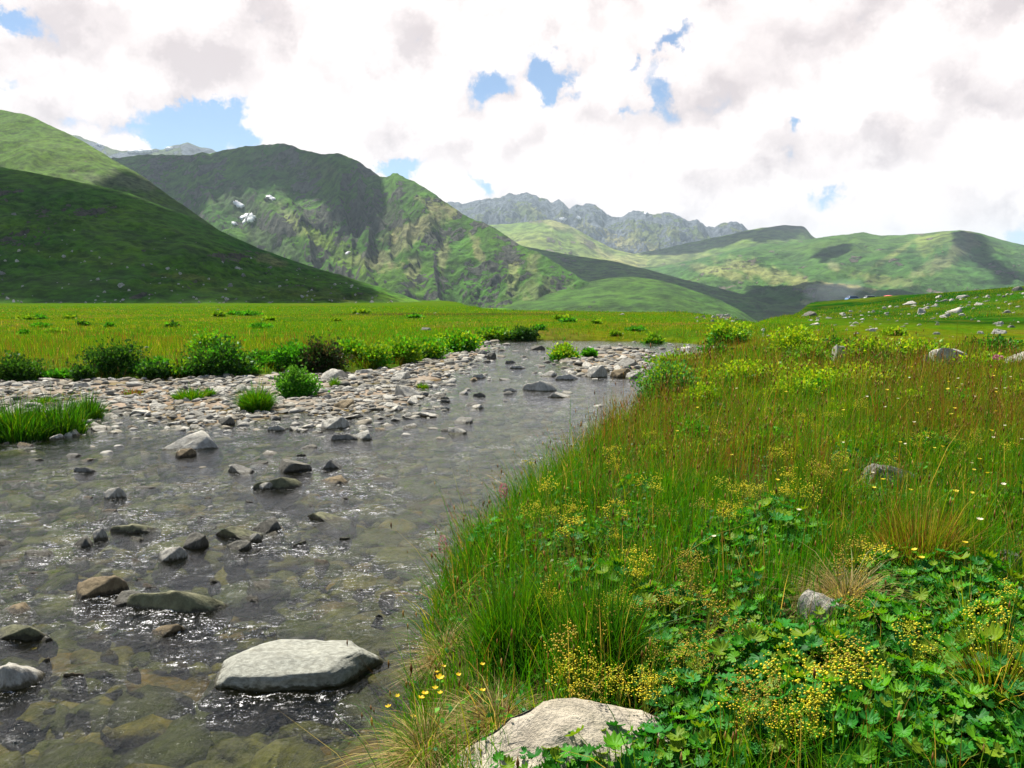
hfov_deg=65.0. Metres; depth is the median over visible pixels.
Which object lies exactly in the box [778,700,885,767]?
leafy plant
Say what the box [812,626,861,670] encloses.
leafy plant
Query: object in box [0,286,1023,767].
ground
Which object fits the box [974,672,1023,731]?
leafy plant
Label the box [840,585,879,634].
flower spray
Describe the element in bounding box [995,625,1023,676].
leafy plant
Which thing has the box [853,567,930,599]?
leafy plant
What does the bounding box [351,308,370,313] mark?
herb clump
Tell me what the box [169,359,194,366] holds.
herb clump
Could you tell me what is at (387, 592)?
river stone
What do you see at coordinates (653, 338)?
bush
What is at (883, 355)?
herb clump
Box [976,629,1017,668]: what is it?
leafy plant
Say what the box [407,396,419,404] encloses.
river stone
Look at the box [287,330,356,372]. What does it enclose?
bush
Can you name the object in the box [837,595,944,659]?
leafy plant
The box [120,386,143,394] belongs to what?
grass tussock
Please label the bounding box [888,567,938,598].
leafy plant
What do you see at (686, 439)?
herb clump
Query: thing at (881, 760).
leafy plant
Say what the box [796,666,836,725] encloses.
flower spray
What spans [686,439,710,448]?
herb clump
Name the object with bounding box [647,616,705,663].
leafy plant
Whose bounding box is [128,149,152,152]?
snow patch
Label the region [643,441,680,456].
herb clump
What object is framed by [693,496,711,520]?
flower spray
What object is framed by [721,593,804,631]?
leafy plant
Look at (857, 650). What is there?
flower spray
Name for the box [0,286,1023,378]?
meadow grass
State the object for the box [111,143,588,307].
mountain
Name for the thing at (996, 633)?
leafy plant
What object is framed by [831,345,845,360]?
bank rock
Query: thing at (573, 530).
leafy plant
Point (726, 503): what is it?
flower spray
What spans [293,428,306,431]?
river stone
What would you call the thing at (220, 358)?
bush
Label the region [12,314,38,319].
herb clump
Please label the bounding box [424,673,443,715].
buttercup
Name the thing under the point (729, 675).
leafy plant
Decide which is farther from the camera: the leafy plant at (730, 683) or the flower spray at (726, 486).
the flower spray at (726, 486)
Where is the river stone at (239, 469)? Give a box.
[228,464,253,474]
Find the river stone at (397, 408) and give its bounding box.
[391,405,402,410]
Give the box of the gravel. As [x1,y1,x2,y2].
[0,340,714,523]
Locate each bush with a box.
[0,350,53,381]
[66,361,97,380]
[73,335,162,374]
[131,360,174,378]
[176,330,264,375]
[184,328,228,349]
[268,338,310,367]
[268,359,329,396]
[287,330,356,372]
[328,333,375,361]
[359,339,395,366]
[383,333,426,363]
[415,333,453,358]
[437,324,489,352]
[474,324,513,339]
[505,324,540,340]
[544,337,580,359]
[580,347,597,356]
[627,345,709,399]
[639,331,666,343]
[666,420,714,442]
[673,377,720,408]
[680,511,796,568]
[702,317,756,345]
[706,356,799,386]
[751,423,799,446]
[752,370,824,399]
[761,319,829,359]
[771,359,882,389]
[786,341,830,363]
[810,334,861,350]
[832,333,932,361]
[834,361,893,385]
[876,325,908,335]
[894,427,965,460]
[895,333,949,359]
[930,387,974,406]
[963,333,1023,351]
[976,477,1023,522]
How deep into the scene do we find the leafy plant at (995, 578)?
3.65 m
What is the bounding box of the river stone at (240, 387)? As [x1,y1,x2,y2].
[236,384,245,390]
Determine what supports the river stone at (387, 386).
on the ground at (962, 328)
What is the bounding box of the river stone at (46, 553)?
[25,550,52,556]
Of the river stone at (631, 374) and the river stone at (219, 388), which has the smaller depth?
the river stone at (219, 388)
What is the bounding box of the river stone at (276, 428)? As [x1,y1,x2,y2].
[267,425,285,430]
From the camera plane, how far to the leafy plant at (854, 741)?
2.51 m
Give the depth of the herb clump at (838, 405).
10.44 m
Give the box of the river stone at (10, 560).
[0,558,18,563]
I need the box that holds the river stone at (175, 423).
[167,421,180,425]
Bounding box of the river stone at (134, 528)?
[110,523,157,532]
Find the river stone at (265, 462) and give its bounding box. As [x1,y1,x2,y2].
[250,461,268,463]
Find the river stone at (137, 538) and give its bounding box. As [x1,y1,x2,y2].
[130,536,143,540]
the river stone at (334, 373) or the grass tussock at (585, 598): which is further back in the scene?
the river stone at (334, 373)
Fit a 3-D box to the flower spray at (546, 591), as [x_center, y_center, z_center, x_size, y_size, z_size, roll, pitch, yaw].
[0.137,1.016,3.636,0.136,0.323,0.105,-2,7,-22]
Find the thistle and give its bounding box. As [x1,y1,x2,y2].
[992,355,1003,367]
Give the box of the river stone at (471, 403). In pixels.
[466,402,477,405]
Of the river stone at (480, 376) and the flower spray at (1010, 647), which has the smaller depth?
the flower spray at (1010, 647)
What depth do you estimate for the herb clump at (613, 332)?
36.97 m
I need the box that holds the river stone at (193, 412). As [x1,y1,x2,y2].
[187,410,203,415]
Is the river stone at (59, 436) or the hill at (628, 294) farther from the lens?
the hill at (628, 294)
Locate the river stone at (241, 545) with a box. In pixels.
[226,540,251,550]
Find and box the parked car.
[845,296,858,299]
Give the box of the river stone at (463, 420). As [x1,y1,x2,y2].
[454,417,472,422]
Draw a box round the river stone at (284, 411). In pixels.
[276,409,287,412]
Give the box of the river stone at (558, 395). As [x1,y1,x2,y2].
[548,392,570,397]
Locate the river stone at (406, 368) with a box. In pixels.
[401,367,413,370]
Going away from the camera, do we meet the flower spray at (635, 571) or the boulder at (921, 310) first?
the flower spray at (635, 571)
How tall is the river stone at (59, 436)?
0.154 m
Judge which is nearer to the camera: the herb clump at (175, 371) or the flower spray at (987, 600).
the flower spray at (987, 600)
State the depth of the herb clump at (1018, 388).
11.57 m
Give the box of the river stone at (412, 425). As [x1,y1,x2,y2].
[403,423,416,426]
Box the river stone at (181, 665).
[177,663,187,667]
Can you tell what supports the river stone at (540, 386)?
in the river at (160, 708)
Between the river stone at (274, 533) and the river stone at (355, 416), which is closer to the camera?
the river stone at (274, 533)
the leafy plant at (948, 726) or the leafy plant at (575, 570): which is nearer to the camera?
the leafy plant at (948, 726)
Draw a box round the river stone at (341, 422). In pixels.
[321,416,349,429]
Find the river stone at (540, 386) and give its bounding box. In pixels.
[523,381,556,390]
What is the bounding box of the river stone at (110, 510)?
[102,509,116,511]
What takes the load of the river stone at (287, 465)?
in the river at (160, 708)
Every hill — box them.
[0,110,217,229]
[0,167,511,309]
[503,277,756,321]
[523,246,769,321]
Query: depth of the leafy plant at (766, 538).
4.37 m
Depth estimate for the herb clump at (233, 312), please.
70.58 m
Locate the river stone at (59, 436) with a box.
[49,434,64,439]
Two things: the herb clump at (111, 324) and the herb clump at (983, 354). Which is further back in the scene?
the herb clump at (111, 324)
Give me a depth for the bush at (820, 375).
12.70 m
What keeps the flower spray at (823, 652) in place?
on the ground at (962, 328)
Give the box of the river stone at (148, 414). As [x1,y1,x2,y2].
[144,412,152,416]
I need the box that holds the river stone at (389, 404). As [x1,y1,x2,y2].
[383,402,396,407]
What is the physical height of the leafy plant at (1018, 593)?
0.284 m
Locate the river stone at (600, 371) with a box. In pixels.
[587,365,607,377]
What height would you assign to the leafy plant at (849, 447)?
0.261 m
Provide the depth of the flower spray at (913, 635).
3.05 m
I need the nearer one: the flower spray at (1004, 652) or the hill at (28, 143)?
the flower spray at (1004, 652)
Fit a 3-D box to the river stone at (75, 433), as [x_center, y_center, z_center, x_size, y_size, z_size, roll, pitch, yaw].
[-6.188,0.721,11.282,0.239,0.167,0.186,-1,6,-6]
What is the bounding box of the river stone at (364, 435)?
[354,430,371,439]
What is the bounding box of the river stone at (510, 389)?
[503,388,516,391]
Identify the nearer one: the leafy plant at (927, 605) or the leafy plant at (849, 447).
the leafy plant at (927, 605)
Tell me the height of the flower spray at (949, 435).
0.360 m
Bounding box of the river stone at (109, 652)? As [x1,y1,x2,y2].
[105,649,114,655]
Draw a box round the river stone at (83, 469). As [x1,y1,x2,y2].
[74,467,96,472]
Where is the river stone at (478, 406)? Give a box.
[471,404,483,408]
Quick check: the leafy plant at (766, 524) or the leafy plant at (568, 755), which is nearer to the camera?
the leafy plant at (568, 755)
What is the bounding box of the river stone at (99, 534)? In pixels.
[93,528,107,540]
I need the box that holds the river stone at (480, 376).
[472,374,485,377]
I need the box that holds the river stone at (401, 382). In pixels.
[398,380,410,384]
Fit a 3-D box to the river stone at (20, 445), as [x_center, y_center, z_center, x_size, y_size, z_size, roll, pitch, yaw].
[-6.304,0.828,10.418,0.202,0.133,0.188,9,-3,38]
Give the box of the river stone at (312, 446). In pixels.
[301,444,316,448]
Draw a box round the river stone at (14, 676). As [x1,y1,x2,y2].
[0,662,45,690]
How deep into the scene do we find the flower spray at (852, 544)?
4.15 m
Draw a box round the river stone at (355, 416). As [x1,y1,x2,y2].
[344,414,363,418]
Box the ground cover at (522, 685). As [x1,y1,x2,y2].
[413,422,1023,767]
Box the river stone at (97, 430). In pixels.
[92,429,106,431]
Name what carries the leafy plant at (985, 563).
on the ground at (962, 328)
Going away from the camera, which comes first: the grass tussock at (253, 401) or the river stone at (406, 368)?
the grass tussock at (253, 401)
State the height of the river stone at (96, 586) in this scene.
0.285 m
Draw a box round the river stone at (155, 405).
[149,403,160,406]
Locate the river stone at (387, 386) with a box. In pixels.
[380,384,396,387]
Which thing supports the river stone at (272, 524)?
in the river at (160, 708)
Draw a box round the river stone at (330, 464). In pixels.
[322,459,341,469]
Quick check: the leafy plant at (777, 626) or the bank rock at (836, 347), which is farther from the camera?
the bank rock at (836, 347)
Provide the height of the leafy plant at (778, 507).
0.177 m
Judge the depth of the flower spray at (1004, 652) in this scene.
2.88 m
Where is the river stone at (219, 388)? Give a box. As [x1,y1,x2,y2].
[213,386,227,390]
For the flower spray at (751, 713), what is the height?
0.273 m
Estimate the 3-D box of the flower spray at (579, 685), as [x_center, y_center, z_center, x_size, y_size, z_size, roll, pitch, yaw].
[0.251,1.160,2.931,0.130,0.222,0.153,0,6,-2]
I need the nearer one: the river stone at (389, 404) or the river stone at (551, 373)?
the river stone at (389, 404)
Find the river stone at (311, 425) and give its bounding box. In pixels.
[301,423,315,428]
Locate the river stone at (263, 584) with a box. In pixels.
[253,579,269,588]
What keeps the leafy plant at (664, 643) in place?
on the ground at (962, 328)
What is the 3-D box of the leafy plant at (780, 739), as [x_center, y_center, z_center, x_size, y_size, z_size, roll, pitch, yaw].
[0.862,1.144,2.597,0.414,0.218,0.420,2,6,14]
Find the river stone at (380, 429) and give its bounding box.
[375,428,387,430]
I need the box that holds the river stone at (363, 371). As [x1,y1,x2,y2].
[355,369,372,373]
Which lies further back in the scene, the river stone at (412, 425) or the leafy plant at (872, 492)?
the river stone at (412, 425)
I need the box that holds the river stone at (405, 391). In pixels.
[395,385,420,396]
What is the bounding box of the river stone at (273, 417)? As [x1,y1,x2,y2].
[270,415,280,419]
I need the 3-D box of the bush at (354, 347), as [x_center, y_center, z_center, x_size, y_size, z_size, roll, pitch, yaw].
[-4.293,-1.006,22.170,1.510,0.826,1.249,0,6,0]
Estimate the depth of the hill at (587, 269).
2418.00 m
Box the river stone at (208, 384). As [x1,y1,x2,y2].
[205,382,217,386]
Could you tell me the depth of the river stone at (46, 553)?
6.01 m
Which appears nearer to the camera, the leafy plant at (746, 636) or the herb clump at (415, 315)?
the leafy plant at (746, 636)
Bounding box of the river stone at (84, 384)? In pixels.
[72,382,90,387]
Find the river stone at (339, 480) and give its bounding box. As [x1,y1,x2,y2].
[321,475,347,484]
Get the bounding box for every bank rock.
[439,698,682,767]
[796,589,843,625]
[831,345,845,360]
[858,463,917,488]
[928,348,966,364]
[994,549,1022,572]
[1005,351,1023,362]
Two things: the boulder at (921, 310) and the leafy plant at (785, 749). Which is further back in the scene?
the boulder at (921, 310)
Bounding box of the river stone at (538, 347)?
[530,345,544,349]
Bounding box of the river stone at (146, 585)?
[143,583,155,587]
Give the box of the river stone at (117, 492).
[104,487,126,499]
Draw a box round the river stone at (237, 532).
[216,526,263,539]
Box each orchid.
[438,535,447,574]
[499,483,507,522]
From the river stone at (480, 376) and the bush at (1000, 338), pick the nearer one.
the river stone at (480, 376)
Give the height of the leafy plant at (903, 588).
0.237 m
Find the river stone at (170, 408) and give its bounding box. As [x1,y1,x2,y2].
[163,406,174,410]
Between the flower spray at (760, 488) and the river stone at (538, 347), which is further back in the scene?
the river stone at (538, 347)
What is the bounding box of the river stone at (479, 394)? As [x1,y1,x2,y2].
[473,392,485,396]
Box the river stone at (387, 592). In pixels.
[380,590,393,594]
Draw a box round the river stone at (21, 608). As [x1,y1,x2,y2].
[5,602,30,613]
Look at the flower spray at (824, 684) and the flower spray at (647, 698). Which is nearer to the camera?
the flower spray at (824, 684)
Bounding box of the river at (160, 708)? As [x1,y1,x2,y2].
[0,340,705,767]
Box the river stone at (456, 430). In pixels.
[448,427,466,433]
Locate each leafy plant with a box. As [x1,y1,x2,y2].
[468,514,529,546]
[488,744,588,767]
[519,730,608,767]
[521,527,579,558]
[535,752,607,767]
[536,759,577,766]
[538,603,657,664]
[546,555,611,594]
[546,721,707,767]
[548,487,590,506]
[548,522,592,551]
[556,557,663,609]
[566,512,610,535]
[568,574,628,605]
[571,744,665,767]
[575,523,626,554]
[597,520,642,544]
[603,580,705,632]
[611,512,655,537]
[614,473,655,503]
[615,500,659,524]
[622,712,751,767]
[624,599,680,650]
[625,577,688,613]
[626,524,673,547]
[632,726,693,767]
[633,645,729,710]
[633,702,737,767]
[639,623,716,676]
[641,617,693,667]
[643,662,717,712]
[645,638,691,666]
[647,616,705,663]
[654,668,741,730]
[656,580,715,615]
[666,716,774,767]
[683,678,729,722]
[685,697,810,767]
[690,528,784,571]
[691,526,757,561]
[692,615,831,687]
[696,661,857,767]
[697,626,799,673]
[700,564,797,623]
[708,695,796,759]
[709,534,787,576]
[709,664,787,733]
[714,508,790,529]
[720,621,843,670]
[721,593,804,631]
[722,497,831,544]
[722,641,820,687]
[722,704,825,767]
[725,643,823,696]
[725,671,784,708]
[729,529,803,562]
[736,682,892,767]
[737,640,853,677]
[737,665,824,717]
[739,514,785,543]
[741,635,857,680]
[741,644,844,705]
[742,491,799,514]
[745,706,829,767]
[746,592,817,627]
[748,617,876,696]
[750,499,799,516]
[752,670,909,767]
[762,625,819,659]
[763,492,803,508]
[763,623,859,681]
[767,511,836,543]
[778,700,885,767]
[783,693,944,767]
[806,592,924,654]
[811,594,887,636]
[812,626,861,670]
[820,686,904,747]
[820,690,947,767]
[823,597,898,633]
[826,621,924,690]
[828,443,873,468]
[828,454,868,466]
[828,667,969,752]
[831,644,942,709]
[831,717,930,767]
[832,597,906,634]
[836,610,962,676]
[837,589,893,640]
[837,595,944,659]
[844,674,966,758]
[846,704,938,766]
[851,483,891,500]
[852,545,956,588]
[852,645,906,681]
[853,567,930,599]
[859,655,979,733]
[859,664,993,719]
[860,568,956,613]
[867,451,915,469]
[867,545,943,585]
[867,594,950,644]
[870,599,916,634]
[871,664,925,698]
[874,571,959,610]
[879,609,967,660]
[880,703,1019,767]
[887,598,958,631]
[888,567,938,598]
[893,716,959,760]
[895,683,1023,767]
[897,486,953,506]
[897,659,951,693]
[901,618,1023,682]
[901,686,951,736]
[904,461,951,485]
[905,682,1015,729]
[906,690,1019,767]
[907,497,990,532]
[912,593,979,625]
[914,602,965,616]
[916,546,1023,595]
[918,582,1023,625]
[918,623,965,665]
[920,570,988,613]
[920,669,1023,751]
[922,579,1022,619]
[922,658,1003,694]
[923,565,995,614]
[924,596,1023,653]
[925,724,1020,767]
[932,569,1021,613]
[932,622,1023,710]
[934,614,1006,644]
[940,602,996,626]
[944,715,1023,767]
[946,586,1008,619]
[946,707,1023,767]
[949,493,1023,519]
[951,559,1017,587]
[953,585,1023,635]
[954,737,1014,767]
[957,684,1023,736]
[959,584,1021,614]
[962,587,1023,637]
[965,644,1023,685]
[971,614,1023,632]
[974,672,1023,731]
[975,683,1023,746]
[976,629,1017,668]
[984,444,1018,458]
[985,571,1016,589]
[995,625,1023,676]
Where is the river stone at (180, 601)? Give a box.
[127,590,227,611]
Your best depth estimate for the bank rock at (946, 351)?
18.00 m
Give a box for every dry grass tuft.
[317,676,497,767]
[379,602,475,704]
[388,666,558,767]
[704,533,801,589]
[711,541,964,650]
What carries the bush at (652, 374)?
on the ground at (962, 328)
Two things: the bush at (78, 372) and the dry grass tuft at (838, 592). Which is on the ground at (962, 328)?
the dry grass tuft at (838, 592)
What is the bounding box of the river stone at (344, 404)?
[333,399,353,408]
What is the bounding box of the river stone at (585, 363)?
[582,361,592,366]
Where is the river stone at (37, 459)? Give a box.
[28,458,43,460]
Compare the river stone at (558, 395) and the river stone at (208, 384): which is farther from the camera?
the river stone at (208, 384)
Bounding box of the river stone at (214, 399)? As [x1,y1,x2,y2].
[204,398,220,402]
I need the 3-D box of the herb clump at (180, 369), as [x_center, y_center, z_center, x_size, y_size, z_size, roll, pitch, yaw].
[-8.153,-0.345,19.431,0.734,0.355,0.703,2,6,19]
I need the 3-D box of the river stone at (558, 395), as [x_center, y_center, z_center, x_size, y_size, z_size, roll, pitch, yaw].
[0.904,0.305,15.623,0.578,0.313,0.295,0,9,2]
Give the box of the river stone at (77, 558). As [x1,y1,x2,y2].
[69,557,84,561]
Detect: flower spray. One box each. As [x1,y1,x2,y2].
[520,500,541,535]
[531,575,555,611]
[535,471,559,525]
[540,506,559,527]
[544,618,598,693]
[545,646,581,697]
[555,513,584,573]
[556,649,600,697]
[563,498,587,532]
[564,669,598,698]
[564,677,609,702]
[576,594,616,662]
[583,657,621,702]
[597,497,630,548]
[599,663,632,706]
[602,582,642,616]
[603,445,620,471]
[606,457,620,485]
[607,528,620,543]
[612,544,655,592]
[621,557,646,609]
[622,672,665,713]
[626,594,660,619]
[634,472,663,523]
[634,665,659,710]
[636,634,665,684]
[644,584,681,612]
[646,666,677,715]
[654,502,677,530]
[667,639,706,671]
[677,551,702,600]
[678,572,713,638]
[678,627,715,675]
[680,548,709,597]
[686,650,719,688]
[691,587,738,636]
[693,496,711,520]
[712,476,736,502]
[712,499,738,525]
[715,690,769,725]
[717,500,737,513]
[718,501,742,522]
[721,694,781,767]
[725,613,763,660]
[726,663,763,703]
[726,684,775,743]
[732,483,759,506]
[740,480,765,503]
[751,666,799,746]
[752,629,804,703]
[762,698,814,758]
[762,708,801,753]
[768,447,792,473]
[768,701,813,751]
[771,477,800,509]
[779,466,797,498]
[786,685,835,752]
[795,655,861,718]
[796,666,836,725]
[798,480,825,522]
[803,458,836,508]
[803,460,830,494]
[812,645,837,663]
[816,634,869,689]
[819,634,880,685]
[828,548,868,593]
[829,643,891,713]
[830,448,849,486]
[834,533,875,575]
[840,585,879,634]
[855,398,869,416]
[857,540,892,588]
[886,613,919,639]
[891,617,945,674]
[909,432,928,447]
[941,426,963,454]
[960,600,1013,656]
[970,427,986,466]
[970,633,1023,673]
[973,590,1003,612]
[973,623,1021,655]
[994,578,1019,607]
[994,639,1022,661]
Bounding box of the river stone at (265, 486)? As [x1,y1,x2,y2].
[259,482,271,490]
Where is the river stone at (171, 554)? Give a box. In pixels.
[159,546,187,561]
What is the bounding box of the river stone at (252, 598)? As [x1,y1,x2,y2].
[246,595,258,600]
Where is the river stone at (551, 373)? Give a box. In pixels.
[541,370,556,375]
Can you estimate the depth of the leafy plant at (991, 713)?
2.62 m
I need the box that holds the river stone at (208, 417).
[196,415,214,419]
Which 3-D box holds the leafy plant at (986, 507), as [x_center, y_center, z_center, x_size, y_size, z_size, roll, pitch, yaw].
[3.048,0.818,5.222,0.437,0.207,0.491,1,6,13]
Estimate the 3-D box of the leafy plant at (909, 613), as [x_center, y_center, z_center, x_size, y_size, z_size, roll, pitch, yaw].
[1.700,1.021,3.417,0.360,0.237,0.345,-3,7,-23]
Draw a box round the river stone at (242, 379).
[236,377,251,380]
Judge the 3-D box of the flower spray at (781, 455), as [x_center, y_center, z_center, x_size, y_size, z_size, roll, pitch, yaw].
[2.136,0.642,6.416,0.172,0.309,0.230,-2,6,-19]
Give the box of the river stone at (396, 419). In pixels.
[390,418,402,420]
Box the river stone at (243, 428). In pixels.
[237,427,247,430]
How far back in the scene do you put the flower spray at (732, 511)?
4.76 m
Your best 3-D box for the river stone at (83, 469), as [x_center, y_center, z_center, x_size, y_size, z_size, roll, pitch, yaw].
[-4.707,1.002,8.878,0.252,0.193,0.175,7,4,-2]
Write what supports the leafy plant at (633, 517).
on the ground at (962, 328)
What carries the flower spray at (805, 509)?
on the ground at (962, 328)
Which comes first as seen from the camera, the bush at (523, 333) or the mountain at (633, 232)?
the bush at (523, 333)
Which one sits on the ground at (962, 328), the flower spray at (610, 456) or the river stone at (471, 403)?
the flower spray at (610, 456)
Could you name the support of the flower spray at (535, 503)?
on the ground at (962, 328)
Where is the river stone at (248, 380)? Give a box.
[242,378,253,382]
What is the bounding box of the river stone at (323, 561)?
[314,559,328,563]
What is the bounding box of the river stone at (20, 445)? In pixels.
[17,442,33,447]
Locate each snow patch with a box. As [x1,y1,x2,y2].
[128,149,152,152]
[233,201,243,207]
[239,212,255,223]
[266,195,275,200]
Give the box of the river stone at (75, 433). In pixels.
[65,430,79,435]
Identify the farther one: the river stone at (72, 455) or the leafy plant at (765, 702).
the river stone at (72, 455)
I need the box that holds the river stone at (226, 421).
[218,417,234,424]
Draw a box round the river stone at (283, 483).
[253,477,302,489]
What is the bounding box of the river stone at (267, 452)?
[263,450,275,454]
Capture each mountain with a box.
[64,131,215,157]
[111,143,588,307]
[447,192,747,253]
[490,220,648,267]
[636,225,814,266]
[641,230,1023,317]
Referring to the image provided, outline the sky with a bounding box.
[0,0,1023,244]
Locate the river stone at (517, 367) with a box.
[510,365,524,368]
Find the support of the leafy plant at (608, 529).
on the ground at (962, 328)
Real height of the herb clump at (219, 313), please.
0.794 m
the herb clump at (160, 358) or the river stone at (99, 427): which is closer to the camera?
the river stone at (99, 427)
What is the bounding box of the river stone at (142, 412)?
[129,410,150,414]
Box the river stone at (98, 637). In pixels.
[87,634,105,639]
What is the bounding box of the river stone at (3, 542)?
[0,539,11,545]
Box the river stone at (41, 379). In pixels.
[39,378,51,380]
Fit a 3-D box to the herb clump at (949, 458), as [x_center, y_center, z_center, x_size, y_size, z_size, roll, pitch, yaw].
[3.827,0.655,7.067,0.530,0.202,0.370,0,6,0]
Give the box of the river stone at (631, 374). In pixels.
[626,371,639,377]
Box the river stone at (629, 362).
[613,358,638,365]
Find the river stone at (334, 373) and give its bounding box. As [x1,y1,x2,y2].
[321,369,348,378]
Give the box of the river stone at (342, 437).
[331,434,357,440]
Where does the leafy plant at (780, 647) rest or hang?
on the ground at (962, 328)
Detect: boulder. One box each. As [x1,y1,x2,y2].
[802,311,816,315]
[902,301,916,304]
[917,308,925,313]
[945,307,961,312]
[956,295,969,298]
[991,329,1006,333]
[1012,286,1023,290]
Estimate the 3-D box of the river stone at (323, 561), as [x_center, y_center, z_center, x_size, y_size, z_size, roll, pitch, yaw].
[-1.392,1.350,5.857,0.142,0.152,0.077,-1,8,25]
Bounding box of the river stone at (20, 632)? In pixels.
[0,624,46,639]
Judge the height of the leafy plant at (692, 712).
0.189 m
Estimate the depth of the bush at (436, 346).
25.25 m
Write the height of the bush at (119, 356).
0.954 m
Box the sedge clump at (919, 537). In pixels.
[837,470,1013,580]
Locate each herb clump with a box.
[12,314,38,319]
[16,328,32,333]
[24,367,61,377]
[30,322,52,326]
[33,313,47,318]
[39,368,71,378]
[43,327,67,332]
[62,313,77,318]
[76,321,91,325]
[103,321,116,326]
[122,361,151,373]
[141,355,177,364]
[154,361,177,372]
[164,320,181,326]
[168,363,189,375]
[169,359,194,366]
[176,365,205,375]
[207,310,225,316]
[225,361,263,372]
[226,310,240,314]
[236,309,262,315]
[245,349,272,358]
[248,322,273,327]
[251,356,277,364]
[260,315,275,320]
[330,316,342,321]
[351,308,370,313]
[404,313,425,317]
[431,332,454,337]
[532,323,546,329]
[552,313,572,319]
[557,317,578,321]
[589,318,602,323]
[607,330,623,335]
[624,325,646,330]
[642,348,700,363]
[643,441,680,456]
[660,407,706,427]
[672,433,700,446]
[684,444,727,464]
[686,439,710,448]
[689,364,718,384]
[693,397,732,415]
[696,337,733,357]
[726,432,767,452]
[762,403,803,417]
[767,355,814,372]
[770,437,805,459]
[771,412,813,429]
[793,371,834,395]
[815,435,844,448]
[824,377,854,394]
[826,397,853,411]
[836,427,852,442]
[844,438,878,455]
[852,396,887,406]
[856,349,900,367]
[861,430,890,449]
[868,364,909,384]
[899,385,930,404]
[924,449,974,468]
[936,409,969,426]
[953,347,1010,368]
[958,424,993,444]
[974,412,991,424]
[979,367,1016,382]
[1004,385,1023,400]
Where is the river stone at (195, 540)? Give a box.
[183,532,208,548]
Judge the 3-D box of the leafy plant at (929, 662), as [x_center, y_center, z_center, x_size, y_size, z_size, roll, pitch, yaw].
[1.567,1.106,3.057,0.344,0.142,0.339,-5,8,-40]
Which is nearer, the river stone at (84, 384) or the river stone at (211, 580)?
the river stone at (211, 580)
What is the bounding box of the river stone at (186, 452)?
[175,448,196,457]
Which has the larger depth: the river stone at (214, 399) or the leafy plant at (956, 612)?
the river stone at (214, 399)
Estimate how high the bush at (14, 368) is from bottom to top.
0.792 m
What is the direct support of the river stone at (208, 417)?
on the ground at (962, 328)
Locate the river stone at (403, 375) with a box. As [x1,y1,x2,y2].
[392,372,409,378]
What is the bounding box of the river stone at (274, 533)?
[268,531,277,535]
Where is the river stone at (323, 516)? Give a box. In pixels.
[308,512,348,521]
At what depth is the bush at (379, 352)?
21.68 m
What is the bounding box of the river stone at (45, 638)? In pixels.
[41,636,52,641]
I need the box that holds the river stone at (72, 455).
[66,453,80,456]
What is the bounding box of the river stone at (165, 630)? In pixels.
[152,624,184,635]
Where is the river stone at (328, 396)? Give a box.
[321,394,332,398]
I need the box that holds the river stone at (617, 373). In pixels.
[610,368,630,377]
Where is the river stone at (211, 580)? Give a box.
[209,578,218,582]
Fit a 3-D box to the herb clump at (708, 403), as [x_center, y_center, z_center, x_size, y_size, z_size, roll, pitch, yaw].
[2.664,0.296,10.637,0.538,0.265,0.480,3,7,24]
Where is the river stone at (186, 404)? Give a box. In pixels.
[177,403,193,406]
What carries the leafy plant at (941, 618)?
on the ground at (962, 328)
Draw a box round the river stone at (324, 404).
[318,402,329,406]
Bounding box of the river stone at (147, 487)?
[135,486,156,488]
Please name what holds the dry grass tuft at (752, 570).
on the ground at (962, 328)
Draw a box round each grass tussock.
[0,383,67,441]
[17,385,96,435]
[28,395,60,402]
[59,388,112,419]
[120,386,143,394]
[169,386,207,399]
[202,387,218,395]
[228,377,286,411]
[324,377,342,385]
[348,353,378,368]
[415,382,429,387]
[440,533,584,670]
[514,518,678,695]
[868,585,1023,744]
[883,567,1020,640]
[896,448,1016,560]
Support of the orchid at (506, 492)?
on the ground at (962, 328)
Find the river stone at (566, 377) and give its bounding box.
[555,374,577,379]
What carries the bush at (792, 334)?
on the ground at (962, 328)
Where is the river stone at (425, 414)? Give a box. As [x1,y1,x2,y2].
[419,412,438,416]
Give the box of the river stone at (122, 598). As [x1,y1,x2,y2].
[113,590,140,605]
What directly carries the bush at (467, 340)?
on the ground at (962, 328)
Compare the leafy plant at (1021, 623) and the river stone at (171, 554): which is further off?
the river stone at (171, 554)
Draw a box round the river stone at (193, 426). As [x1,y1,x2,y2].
[190,424,199,428]
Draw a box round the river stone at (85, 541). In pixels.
[73,535,92,546]
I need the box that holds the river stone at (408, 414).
[401,412,411,417]
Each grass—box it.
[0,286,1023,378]
[292,301,1023,767]
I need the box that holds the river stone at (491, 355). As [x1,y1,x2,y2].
[487,352,495,358]
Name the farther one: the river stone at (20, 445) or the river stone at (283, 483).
the river stone at (20, 445)
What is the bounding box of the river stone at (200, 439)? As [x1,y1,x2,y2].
[163,430,218,450]
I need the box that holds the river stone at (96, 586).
[76,575,128,599]
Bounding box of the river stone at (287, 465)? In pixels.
[278,459,311,472]
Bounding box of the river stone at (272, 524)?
[252,517,280,532]
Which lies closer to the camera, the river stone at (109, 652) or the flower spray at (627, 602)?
the flower spray at (627, 602)
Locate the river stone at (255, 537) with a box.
[250,533,261,541]
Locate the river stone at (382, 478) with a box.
[373,476,391,479]
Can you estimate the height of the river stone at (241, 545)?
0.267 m
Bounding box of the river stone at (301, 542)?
[292,540,305,545]
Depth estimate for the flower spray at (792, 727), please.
2.47 m
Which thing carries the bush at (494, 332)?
on the ground at (962, 328)
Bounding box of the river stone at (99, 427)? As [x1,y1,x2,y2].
[91,425,106,428]
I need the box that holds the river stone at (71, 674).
[63,673,83,676]
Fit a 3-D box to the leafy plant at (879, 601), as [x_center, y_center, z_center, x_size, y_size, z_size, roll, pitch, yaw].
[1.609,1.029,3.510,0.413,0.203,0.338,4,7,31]
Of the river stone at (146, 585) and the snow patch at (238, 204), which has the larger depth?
the snow patch at (238, 204)

